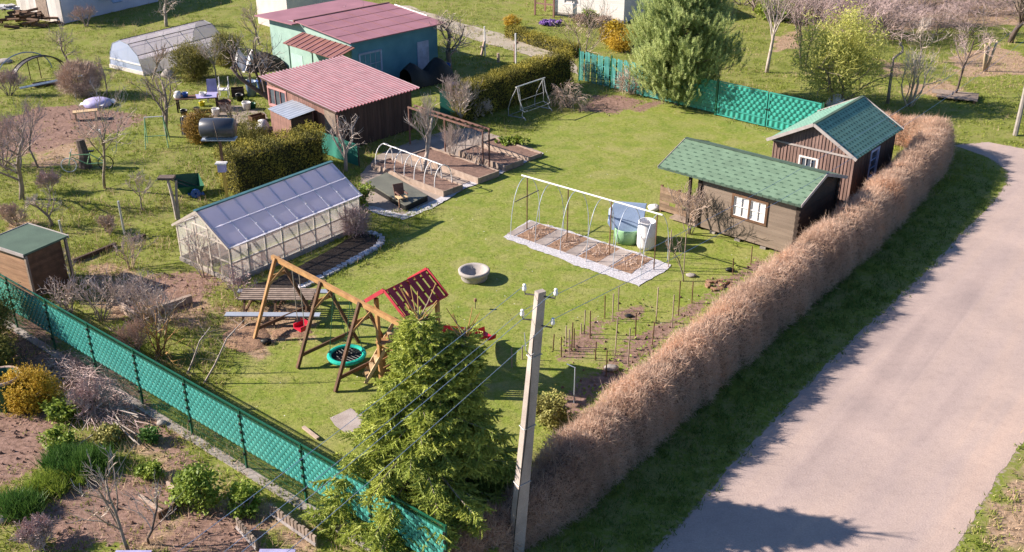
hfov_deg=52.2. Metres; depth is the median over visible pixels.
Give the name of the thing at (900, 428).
road
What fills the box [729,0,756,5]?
thicket tree
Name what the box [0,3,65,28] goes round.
log pile
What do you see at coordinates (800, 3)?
bare tree
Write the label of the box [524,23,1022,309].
overhead wire
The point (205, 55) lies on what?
bare tree
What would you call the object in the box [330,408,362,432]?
stone slab
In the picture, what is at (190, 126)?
bronze bush
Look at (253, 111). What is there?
patio
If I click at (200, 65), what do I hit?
conifer bush
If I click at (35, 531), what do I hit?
bare shrub
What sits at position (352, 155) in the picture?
green sheet screen
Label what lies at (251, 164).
conifer hedge
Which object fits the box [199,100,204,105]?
bucket
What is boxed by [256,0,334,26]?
whitewashed outhouse
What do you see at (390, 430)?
overhead wire
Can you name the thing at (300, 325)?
child swing
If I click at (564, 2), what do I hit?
window
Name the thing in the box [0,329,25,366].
conifer bush
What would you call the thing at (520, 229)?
stepping slab
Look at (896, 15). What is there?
thicket tree
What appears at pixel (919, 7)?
thicket tree
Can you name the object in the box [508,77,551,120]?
garden swing
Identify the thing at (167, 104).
bare tree
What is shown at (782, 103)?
fence
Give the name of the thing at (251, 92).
barrel
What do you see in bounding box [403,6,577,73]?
dirt track
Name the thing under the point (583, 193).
hoop frame
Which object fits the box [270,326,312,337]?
sand patch
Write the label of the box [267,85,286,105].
window
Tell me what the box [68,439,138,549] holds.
bare sapling
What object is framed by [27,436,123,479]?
leafy plants
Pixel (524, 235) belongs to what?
plot soil
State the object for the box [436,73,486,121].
bare shrub
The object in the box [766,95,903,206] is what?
board cabin
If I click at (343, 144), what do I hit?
bare tree
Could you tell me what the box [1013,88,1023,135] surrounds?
street pole
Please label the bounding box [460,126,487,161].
bare shrub
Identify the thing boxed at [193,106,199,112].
bucket
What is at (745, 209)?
window
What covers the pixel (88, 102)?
covered tub
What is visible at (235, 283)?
bare shrub
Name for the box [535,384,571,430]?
olive shrub
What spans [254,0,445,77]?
red roof house
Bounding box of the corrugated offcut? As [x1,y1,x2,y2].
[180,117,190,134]
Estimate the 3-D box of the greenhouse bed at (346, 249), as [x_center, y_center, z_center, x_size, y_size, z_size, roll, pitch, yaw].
[-7.323,-0.518,40.569,1.788,0.001,6.476,18,32,32]
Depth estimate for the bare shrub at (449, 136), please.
50.37 m
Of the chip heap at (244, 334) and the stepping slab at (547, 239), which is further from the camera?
the stepping slab at (547, 239)
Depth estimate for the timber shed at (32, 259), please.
37.86 m
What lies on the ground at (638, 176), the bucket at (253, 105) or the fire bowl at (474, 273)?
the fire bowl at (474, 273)
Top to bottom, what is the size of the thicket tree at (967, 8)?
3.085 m
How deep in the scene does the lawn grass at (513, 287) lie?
38.70 m
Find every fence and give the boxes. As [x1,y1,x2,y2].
[0,274,447,551]
[578,48,716,112]
[714,79,824,130]
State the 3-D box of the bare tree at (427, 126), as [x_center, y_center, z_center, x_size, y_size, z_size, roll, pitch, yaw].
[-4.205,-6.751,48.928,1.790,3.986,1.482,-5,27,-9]
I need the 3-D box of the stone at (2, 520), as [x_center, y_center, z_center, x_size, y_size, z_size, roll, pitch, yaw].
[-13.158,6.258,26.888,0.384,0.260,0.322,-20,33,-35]
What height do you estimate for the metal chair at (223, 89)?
1.103 m
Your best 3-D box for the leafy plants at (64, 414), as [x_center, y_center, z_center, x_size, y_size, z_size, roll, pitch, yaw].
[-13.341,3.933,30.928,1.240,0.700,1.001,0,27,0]
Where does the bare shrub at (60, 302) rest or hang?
on the ground at (638, 176)
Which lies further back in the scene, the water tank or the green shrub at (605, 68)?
the green shrub at (605, 68)
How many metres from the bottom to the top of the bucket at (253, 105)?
0.388 m
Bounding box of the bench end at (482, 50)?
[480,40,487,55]
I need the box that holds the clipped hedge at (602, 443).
[432,111,957,551]
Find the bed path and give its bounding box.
[357,128,539,213]
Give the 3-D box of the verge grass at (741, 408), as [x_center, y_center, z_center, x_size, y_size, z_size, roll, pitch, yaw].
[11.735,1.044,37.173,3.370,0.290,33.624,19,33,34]
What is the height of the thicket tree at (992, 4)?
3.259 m
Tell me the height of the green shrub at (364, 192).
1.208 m
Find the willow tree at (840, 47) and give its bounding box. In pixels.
[784,0,917,106]
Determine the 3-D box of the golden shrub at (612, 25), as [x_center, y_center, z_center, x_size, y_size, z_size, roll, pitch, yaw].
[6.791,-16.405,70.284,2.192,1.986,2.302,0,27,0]
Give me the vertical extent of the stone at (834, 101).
1.127 m
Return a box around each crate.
[231,86,244,96]
[248,113,265,122]
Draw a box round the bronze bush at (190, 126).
[176,107,215,144]
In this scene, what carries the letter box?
attached to the water tank
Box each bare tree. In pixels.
[0,97,47,167]
[0,114,47,199]
[21,184,68,225]
[45,16,83,59]
[56,77,137,188]
[91,55,120,96]
[122,167,158,210]
[128,56,181,136]
[149,41,169,79]
[151,0,181,26]
[197,35,226,81]
[212,30,274,99]
[218,101,241,118]
[237,2,265,43]
[238,24,287,93]
[327,115,364,171]
[403,92,440,169]
[426,10,478,68]
[551,0,616,74]
[779,0,842,64]
[816,0,834,27]
[907,14,951,56]
[946,23,1001,92]
[1007,0,1023,42]
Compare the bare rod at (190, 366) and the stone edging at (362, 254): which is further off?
the stone edging at (362, 254)
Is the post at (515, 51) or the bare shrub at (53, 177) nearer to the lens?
the bare shrub at (53, 177)
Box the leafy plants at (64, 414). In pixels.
[37,396,80,424]
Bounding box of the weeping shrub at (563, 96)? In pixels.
[547,78,592,111]
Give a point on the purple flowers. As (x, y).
(546, 21)
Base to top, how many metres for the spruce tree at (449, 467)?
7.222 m
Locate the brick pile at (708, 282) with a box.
[705,279,734,290]
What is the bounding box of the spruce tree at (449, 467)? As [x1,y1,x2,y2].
[298,283,531,551]
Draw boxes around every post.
[58,220,62,232]
[117,201,125,234]
[484,26,485,55]
[514,41,517,62]
[515,33,516,63]
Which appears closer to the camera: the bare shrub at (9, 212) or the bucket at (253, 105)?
the bare shrub at (9, 212)
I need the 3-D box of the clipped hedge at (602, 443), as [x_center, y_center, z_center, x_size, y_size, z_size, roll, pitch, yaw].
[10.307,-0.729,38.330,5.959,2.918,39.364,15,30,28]
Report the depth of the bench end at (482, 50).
68.14 m
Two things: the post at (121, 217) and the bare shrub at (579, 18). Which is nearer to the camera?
the post at (121, 217)
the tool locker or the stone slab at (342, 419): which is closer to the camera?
the stone slab at (342, 419)
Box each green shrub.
[37,423,78,449]
[89,421,123,447]
[131,459,166,480]
[162,459,228,515]
[223,475,264,519]
[352,179,374,207]
[581,6,599,24]
[592,59,618,77]
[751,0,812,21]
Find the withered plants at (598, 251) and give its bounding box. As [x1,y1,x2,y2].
[581,241,613,260]
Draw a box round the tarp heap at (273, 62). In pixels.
[236,49,286,71]
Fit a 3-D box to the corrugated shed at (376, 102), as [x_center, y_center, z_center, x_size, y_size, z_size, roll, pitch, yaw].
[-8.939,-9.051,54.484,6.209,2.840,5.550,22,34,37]
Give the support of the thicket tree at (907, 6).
on the ground at (638, 176)
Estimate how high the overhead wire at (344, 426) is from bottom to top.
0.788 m
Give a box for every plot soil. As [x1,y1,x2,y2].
[517,224,556,241]
[547,233,587,251]
[578,242,619,261]
[610,253,651,273]
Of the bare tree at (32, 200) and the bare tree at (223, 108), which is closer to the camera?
the bare tree at (32, 200)
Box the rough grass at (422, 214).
[0,0,1023,551]
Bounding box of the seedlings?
[545,258,757,394]
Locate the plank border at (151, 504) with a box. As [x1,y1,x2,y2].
[138,481,189,518]
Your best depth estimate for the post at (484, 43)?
68.00 m
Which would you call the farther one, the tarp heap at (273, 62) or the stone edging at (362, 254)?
the tarp heap at (273, 62)
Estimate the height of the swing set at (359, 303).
2.759 m
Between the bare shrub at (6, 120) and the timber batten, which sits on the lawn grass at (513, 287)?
the timber batten
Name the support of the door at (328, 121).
in the corrugated shed at (376, 102)
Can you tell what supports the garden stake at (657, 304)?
on the ground at (638, 176)
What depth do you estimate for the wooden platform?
59.75 m
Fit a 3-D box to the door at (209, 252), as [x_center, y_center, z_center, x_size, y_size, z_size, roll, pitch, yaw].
[-11.679,-1.101,39.401,0.950,1.790,0.055,20,33,34]
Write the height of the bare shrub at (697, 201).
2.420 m
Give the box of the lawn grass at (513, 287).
[210,103,772,477]
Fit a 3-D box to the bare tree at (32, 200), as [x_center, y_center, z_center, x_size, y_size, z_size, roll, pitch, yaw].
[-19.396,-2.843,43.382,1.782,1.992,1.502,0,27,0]
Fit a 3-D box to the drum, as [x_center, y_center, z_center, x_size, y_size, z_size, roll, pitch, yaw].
[-15.926,-9.546,57.891,0.798,0.678,0.786,0,27,0]
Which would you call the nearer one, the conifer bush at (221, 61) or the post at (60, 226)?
the post at (60, 226)
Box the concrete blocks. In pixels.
[118,294,192,320]
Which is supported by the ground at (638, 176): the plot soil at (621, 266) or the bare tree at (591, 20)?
the bare tree at (591, 20)
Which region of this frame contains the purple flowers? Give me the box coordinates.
[539,18,561,25]
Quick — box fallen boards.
[72,234,145,262]
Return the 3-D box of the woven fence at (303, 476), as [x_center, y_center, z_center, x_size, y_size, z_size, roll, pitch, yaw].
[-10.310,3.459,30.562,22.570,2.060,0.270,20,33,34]
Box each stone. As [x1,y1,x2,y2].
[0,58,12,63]
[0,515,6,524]
[156,419,166,426]
[160,69,174,78]
[260,338,270,344]
[604,364,618,371]
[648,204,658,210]
[686,273,695,277]
[726,267,733,271]
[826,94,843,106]
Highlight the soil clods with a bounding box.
[0,94,748,551]
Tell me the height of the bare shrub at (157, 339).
2.194 m
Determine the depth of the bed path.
51.00 m
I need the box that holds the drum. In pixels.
[217,98,231,110]
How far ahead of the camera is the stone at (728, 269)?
39.87 m
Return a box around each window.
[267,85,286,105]
[358,49,382,71]
[563,0,579,5]
[730,193,768,226]
[798,155,817,167]
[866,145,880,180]
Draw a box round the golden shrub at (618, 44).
[604,23,635,52]
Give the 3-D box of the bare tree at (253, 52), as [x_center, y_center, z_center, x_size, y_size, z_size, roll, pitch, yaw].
[-13.937,-11.939,58.926,3.039,4.369,2.824,0,27,0]
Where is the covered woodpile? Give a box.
[399,57,454,88]
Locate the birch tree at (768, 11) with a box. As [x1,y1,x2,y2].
[760,0,791,72]
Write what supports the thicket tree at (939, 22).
on the ground at (638, 176)
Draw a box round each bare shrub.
[0,65,30,95]
[0,110,35,165]
[0,202,28,225]
[8,512,62,551]
[33,169,61,192]
[36,265,90,320]
[62,247,79,270]
[64,368,122,417]
[65,265,124,321]
[67,4,96,26]
[95,214,116,234]
[108,313,156,356]
[110,228,159,268]
[110,264,163,320]
[124,280,183,337]
[128,298,184,367]
[181,228,219,277]
[217,264,258,301]
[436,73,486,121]
[438,122,472,155]
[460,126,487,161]
[474,97,492,119]
[572,10,588,26]
[594,13,613,27]
[667,178,712,234]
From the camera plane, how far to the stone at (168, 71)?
63.46 m
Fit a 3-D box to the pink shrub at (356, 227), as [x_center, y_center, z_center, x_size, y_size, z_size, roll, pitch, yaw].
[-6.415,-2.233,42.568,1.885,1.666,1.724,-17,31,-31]
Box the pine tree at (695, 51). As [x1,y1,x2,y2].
[612,0,751,106]
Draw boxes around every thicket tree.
[728,0,758,10]
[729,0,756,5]
[747,0,844,25]
[776,0,888,41]
[793,0,844,18]
[805,0,906,35]
[826,0,954,25]
[831,0,903,19]
[831,0,927,49]
[833,0,969,24]
[859,0,935,43]
[892,0,982,42]
[905,0,956,10]
[915,0,1016,34]
[936,0,1018,16]
[940,0,979,11]
[990,0,1023,15]
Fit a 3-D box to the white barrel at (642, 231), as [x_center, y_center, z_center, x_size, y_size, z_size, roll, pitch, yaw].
[5.359,-1.673,41.607,0.760,1.160,0.760,0,27,0]
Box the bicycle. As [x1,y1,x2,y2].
[61,149,113,171]
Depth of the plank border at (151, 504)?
27.32 m
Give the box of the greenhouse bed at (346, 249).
[247,231,378,287]
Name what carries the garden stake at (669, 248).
on the ground at (638, 176)
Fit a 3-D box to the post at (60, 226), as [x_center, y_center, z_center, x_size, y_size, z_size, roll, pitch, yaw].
[-18.566,-2.026,42.967,0.111,0.578,0.100,-10,28,-20]
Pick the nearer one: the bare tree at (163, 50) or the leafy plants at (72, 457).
the leafy plants at (72, 457)
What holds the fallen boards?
on the ground at (638, 176)
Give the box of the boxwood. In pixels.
[137,424,162,444]
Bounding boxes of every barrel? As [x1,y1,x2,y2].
[0,366,21,411]
[245,79,256,96]
[637,217,655,250]
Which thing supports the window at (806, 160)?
in the board cabin at (823, 132)
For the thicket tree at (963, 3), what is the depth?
79.17 m
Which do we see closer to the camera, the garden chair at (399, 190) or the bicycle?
the garden chair at (399, 190)
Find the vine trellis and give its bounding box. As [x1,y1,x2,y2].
[407,104,489,166]
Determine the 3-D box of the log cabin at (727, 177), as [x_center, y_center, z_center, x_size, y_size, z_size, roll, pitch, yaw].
[9.819,-3.537,43.170,6.489,3.157,4.102,21,33,36]
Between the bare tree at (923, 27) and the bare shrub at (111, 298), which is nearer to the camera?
the bare shrub at (111, 298)
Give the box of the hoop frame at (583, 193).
[510,175,668,278]
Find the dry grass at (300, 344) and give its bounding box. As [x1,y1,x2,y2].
[0,0,1023,551]
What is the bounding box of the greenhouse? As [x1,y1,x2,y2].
[171,160,362,283]
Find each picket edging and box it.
[235,517,257,550]
[269,504,317,546]
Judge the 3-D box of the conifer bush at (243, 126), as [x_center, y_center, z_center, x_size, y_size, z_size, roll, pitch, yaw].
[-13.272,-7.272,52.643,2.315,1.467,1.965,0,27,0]
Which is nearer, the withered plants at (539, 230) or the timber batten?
the timber batten
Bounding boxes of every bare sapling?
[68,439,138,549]
[120,473,182,544]
[665,229,683,281]
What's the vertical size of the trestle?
1.529 m
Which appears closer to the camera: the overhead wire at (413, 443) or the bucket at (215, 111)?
the overhead wire at (413, 443)
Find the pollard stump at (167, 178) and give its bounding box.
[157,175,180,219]
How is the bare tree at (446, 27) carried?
on the ground at (638, 176)
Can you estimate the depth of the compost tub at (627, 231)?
41.95 m
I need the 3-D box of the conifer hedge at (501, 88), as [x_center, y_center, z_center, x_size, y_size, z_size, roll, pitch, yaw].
[0.207,-10.897,58.856,1.548,2.436,10.149,21,33,35]
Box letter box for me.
[215,161,227,171]
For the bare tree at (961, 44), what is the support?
on the ground at (638, 176)
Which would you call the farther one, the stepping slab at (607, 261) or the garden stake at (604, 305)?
the stepping slab at (607, 261)
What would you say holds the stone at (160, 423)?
on the ground at (638, 176)
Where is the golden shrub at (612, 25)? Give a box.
[597,18,627,44]
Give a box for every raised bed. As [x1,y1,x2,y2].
[371,157,462,196]
[410,147,498,183]
[458,144,523,171]
[484,137,541,160]
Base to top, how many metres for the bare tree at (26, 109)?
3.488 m
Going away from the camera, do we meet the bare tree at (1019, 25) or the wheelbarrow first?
the wheelbarrow
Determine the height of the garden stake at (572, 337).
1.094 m
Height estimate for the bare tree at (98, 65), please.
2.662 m
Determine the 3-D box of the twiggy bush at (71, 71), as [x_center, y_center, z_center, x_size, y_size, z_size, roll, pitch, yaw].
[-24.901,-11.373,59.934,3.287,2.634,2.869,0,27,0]
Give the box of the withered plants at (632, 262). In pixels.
[618,249,647,271]
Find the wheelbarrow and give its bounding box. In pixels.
[171,173,204,197]
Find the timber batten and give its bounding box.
[302,425,318,439]
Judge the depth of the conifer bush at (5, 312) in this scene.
34.42 m
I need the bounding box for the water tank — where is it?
[199,118,237,197]
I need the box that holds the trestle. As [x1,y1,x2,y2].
[144,116,170,148]
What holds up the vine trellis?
on the bed path
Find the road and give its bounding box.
[653,142,1023,551]
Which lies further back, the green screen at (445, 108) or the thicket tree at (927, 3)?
the thicket tree at (927, 3)
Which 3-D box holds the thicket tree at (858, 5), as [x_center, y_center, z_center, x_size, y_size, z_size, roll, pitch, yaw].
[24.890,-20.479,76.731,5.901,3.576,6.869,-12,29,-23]
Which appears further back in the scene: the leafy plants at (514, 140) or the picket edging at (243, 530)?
the leafy plants at (514, 140)
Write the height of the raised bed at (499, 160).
0.300 m
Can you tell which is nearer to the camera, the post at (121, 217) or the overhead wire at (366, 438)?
the overhead wire at (366, 438)
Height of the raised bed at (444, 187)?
0.300 m
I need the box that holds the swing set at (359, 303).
[253,254,399,391]
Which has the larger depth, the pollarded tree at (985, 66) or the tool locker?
the pollarded tree at (985, 66)
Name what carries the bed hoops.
on the raised bed at (444, 187)
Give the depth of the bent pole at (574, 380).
31.43 m
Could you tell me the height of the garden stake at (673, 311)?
1.320 m
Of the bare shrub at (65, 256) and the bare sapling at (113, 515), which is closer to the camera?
the bare sapling at (113, 515)
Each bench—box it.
[72,108,96,119]
[224,288,327,324]
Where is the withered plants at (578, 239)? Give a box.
[553,232,580,249]
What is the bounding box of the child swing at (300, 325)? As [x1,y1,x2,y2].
[292,271,307,331]
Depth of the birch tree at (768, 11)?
63.55 m
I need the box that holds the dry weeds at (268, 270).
[0,0,1023,551]
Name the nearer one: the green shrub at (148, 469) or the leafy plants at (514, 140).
the green shrub at (148, 469)
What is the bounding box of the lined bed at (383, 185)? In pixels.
[366,172,427,210]
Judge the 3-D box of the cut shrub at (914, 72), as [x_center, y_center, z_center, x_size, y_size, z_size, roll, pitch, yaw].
[22.753,-11.216,58.191,4.014,3.690,2.688,-19,32,-33]
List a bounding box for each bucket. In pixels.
[180,108,187,115]
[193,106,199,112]
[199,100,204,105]
[211,107,219,116]
[235,93,242,101]
[242,100,250,109]
[251,102,255,108]
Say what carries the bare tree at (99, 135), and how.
on the ground at (638, 176)
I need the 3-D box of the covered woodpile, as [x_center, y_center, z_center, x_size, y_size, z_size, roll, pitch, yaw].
[-5.110,-12.253,62.501,3.200,1.490,1.500,-23,34,-38]
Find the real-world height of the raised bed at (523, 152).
0.200 m
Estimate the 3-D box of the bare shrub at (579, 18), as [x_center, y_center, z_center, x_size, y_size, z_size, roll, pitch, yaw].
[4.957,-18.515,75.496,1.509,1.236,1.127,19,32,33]
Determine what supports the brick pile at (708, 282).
on the ground at (638, 176)
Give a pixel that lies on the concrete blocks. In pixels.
(188, 298)
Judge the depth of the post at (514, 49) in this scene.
66.50 m
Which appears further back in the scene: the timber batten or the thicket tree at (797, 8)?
the thicket tree at (797, 8)
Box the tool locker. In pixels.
[268,100,314,137]
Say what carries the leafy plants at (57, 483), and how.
on the ground at (638, 176)
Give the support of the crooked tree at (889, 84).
on the ground at (638, 176)
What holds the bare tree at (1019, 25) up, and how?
on the ground at (638, 176)
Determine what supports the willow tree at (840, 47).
on the ground at (638, 176)
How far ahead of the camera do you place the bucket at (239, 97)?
59.35 m
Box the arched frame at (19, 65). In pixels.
[0,52,62,84]
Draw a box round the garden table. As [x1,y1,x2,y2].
[174,93,218,112]
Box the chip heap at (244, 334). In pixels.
[222,324,269,352]
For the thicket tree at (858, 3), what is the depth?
71.50 m
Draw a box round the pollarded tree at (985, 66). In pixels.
[982,39,997,71]
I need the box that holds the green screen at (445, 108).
[440,90,454,114]
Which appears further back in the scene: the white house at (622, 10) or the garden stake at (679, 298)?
the white house at (622, 10)
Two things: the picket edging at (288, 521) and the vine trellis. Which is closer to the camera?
the picket edging at (288, 521)
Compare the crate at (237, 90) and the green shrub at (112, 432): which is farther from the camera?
the crate at (237, 90)
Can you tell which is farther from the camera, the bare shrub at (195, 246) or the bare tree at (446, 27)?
the bare tree at (446, 27)
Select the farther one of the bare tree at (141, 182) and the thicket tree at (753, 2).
the thicket tree at (753, 2)
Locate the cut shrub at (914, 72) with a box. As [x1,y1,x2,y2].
[890,44,951,106]
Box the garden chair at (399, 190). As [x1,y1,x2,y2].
[392,182,407,207]
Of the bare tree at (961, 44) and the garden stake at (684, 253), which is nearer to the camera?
the garden stake at (684, 253)
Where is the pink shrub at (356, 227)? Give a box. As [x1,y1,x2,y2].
[336,201,376,237]
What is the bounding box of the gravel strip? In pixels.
[365,153,542,219]
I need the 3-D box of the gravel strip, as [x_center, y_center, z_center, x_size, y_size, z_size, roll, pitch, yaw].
[-1.829,-4.204,47.925,10.584,0.001,2.790,-20,33,-34]
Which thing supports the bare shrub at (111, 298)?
on the ground at (638, 176)
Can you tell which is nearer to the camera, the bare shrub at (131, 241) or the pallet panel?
the bare shrub at (131, 241)
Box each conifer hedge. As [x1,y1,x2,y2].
[211,118,328,194]
[449,46,575,123]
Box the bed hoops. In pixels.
[375,143,451,186]
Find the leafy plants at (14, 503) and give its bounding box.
[0,482,48,522]
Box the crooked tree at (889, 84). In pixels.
[886,43,903,103]
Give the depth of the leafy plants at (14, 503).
27.01 m
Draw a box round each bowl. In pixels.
[181,91,187,96]
[458,263,489,283]
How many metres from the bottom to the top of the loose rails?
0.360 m
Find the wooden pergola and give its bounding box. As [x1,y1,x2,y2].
[534,0,554,16]
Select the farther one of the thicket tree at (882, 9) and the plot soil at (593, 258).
the thicket tree at (882, 9)
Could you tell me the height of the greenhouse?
2.615 m
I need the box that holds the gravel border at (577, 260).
[504,220,670,285]
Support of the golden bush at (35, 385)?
on the ground at (638, 176)
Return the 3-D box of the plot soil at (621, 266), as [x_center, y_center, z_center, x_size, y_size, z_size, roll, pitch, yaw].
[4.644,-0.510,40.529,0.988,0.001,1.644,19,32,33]
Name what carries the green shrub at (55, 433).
on the ground at (638, 176)
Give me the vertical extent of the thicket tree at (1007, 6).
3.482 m
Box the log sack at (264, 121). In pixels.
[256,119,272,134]
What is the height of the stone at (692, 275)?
0.139 m
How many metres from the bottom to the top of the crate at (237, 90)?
0.450 m
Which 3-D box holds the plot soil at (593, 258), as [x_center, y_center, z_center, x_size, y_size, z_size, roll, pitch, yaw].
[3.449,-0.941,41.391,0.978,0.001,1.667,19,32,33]
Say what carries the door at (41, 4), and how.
in the blue barn
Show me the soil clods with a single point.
(202, 308)
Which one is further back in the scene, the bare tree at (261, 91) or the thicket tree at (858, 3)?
the thicket tree at (858, 3)
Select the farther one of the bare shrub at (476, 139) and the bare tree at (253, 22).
the bare tree at (253, 22)
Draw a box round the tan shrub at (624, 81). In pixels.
[610,64,646,94]
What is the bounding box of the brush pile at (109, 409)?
[30,349,150,448]
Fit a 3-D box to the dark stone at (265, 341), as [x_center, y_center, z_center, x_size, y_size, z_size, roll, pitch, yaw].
[-8.252,2.178,35.023,0.360,0.279,0.306,-12,29,-22]
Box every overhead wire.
[178,286,522,551]
[224,313,518,551]
[242,292,552,551]
[287,320,551,551]
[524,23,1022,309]
[554,43,1020,318]
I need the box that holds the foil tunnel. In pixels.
[109,20,225,75]
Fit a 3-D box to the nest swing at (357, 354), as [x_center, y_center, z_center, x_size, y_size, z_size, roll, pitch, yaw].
[-5.306,1.606,33.087,1.270,2.227,1.270,24,35,39]
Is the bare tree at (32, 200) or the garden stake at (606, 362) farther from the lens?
the bare tree at (32, 200)
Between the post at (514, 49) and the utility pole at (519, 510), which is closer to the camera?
the utility pole at (519, 510)
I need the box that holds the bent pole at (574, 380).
[566,364,575,402]
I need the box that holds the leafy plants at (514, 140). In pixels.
[494,135,530,145]
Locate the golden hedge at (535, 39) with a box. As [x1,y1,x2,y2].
[504,23,581,56]
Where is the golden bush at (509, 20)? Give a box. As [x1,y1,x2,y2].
[503,14,522,27]
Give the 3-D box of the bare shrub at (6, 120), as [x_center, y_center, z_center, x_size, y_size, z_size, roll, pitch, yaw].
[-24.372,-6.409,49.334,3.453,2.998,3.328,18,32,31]
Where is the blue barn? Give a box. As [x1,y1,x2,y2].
[16,0,157,22]
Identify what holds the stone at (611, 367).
on the ground at (638, 176)
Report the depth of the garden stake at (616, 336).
34.00 m
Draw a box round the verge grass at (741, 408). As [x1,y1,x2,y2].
[538,173,1010,551]
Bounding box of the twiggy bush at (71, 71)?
[52,55,105,98]
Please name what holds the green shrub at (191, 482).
on the ground at (638, 176)
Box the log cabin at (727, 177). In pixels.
[657,137,847,251]
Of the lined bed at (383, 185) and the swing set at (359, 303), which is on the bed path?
the lined bed at (383, 185)
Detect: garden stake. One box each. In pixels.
[571,322,572,350]
[604,295,605,318]
[605,350,607,376]
[612,294,613,320]
[614,317,617,355]
[627,328,630,365]
[635,313,636,336]
[655,287,658,322]
[668,230,671,266]
[671,295,674,327]
[678,281,680,315]
[683,233,686,273]
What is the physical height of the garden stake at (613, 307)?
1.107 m
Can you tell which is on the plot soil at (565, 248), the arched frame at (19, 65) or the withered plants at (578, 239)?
the withered plants at (578, 239)
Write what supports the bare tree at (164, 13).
on the ground at (638, 176)
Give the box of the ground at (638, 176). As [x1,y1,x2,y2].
[0,0,1023,551]
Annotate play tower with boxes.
[362,267,495,383]
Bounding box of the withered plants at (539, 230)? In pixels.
[527,219,555,237]
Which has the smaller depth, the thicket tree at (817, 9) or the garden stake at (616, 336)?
the garden stake at (616, 336)
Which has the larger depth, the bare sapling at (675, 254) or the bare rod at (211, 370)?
the bare sapling at (675, 254)
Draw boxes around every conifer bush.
[0,282,25,340]
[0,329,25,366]
[165,36,217,82]
[207,27,243,67]
[235,117,269,145]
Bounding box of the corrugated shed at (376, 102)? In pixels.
[258,55,419,145]
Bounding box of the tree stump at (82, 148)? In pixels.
[76,139,91,169]
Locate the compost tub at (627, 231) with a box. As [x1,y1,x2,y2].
[608,201,646,244]
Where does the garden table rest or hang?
on the ground at (638, 176)
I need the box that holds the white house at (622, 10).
[555,0,650,23]
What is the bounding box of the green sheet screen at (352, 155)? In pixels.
[316,128,359,165]
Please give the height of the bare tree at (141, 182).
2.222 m
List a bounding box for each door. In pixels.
[35,0,49,19]
[191,222,212,270]
[324,109,336,136]
[417,40,428,68]
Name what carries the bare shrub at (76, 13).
on the ground at (638, 176)
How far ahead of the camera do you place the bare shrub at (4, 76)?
60.10 m
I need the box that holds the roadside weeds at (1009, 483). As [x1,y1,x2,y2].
[953,441,1023,544]
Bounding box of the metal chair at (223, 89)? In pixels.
[218,76,229,97]
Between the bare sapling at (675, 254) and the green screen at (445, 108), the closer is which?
the bare sapling at (675, 254)
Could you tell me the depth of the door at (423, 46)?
64.04 m
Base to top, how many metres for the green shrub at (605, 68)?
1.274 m
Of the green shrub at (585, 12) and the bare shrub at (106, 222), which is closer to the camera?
the bare shrub at (106, 222)
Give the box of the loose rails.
[19,75,81,88]
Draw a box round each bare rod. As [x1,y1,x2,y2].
[185,326,219,373]
[201,317,249,383]
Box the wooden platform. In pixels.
[932,89,978,103]
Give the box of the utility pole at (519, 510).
[509,283,557,551]
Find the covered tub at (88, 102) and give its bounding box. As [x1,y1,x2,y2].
[80,97,116,108]
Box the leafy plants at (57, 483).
[14,465,89,498]
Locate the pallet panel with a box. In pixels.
[659,184,696,219]
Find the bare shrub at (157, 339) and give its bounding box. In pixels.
[128,298,184,367]
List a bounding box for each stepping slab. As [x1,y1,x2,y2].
[507,221,537,235]
[534,229,566,245]
[565,239,598,255]
[597,249,630,266]
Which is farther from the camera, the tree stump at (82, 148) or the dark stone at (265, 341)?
the tree stump at (82, 148)
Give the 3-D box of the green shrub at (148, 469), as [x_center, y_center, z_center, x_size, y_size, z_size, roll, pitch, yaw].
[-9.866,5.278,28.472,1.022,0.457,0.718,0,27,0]
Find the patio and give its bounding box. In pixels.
[211,105,267,128]
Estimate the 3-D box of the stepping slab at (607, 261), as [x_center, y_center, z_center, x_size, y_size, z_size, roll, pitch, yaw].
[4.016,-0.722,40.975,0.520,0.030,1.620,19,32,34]
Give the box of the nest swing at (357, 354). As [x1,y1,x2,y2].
[327,292,366,365]
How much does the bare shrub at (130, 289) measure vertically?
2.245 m
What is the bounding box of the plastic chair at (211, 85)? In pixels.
[206,79,217,101]
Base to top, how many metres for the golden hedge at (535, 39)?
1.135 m
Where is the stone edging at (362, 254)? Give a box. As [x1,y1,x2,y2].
[277,230,384,300]
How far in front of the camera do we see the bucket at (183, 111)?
57.08 m
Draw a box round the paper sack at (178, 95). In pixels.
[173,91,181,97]
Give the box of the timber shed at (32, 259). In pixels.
[0,223,75,297]
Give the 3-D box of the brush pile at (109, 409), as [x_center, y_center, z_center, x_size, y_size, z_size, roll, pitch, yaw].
[-12.982,3.727,32.037,2.956,1.746,7.012,-18,31,-31]
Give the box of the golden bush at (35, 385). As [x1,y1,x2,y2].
[0,358,65,418]
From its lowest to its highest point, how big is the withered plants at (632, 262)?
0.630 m

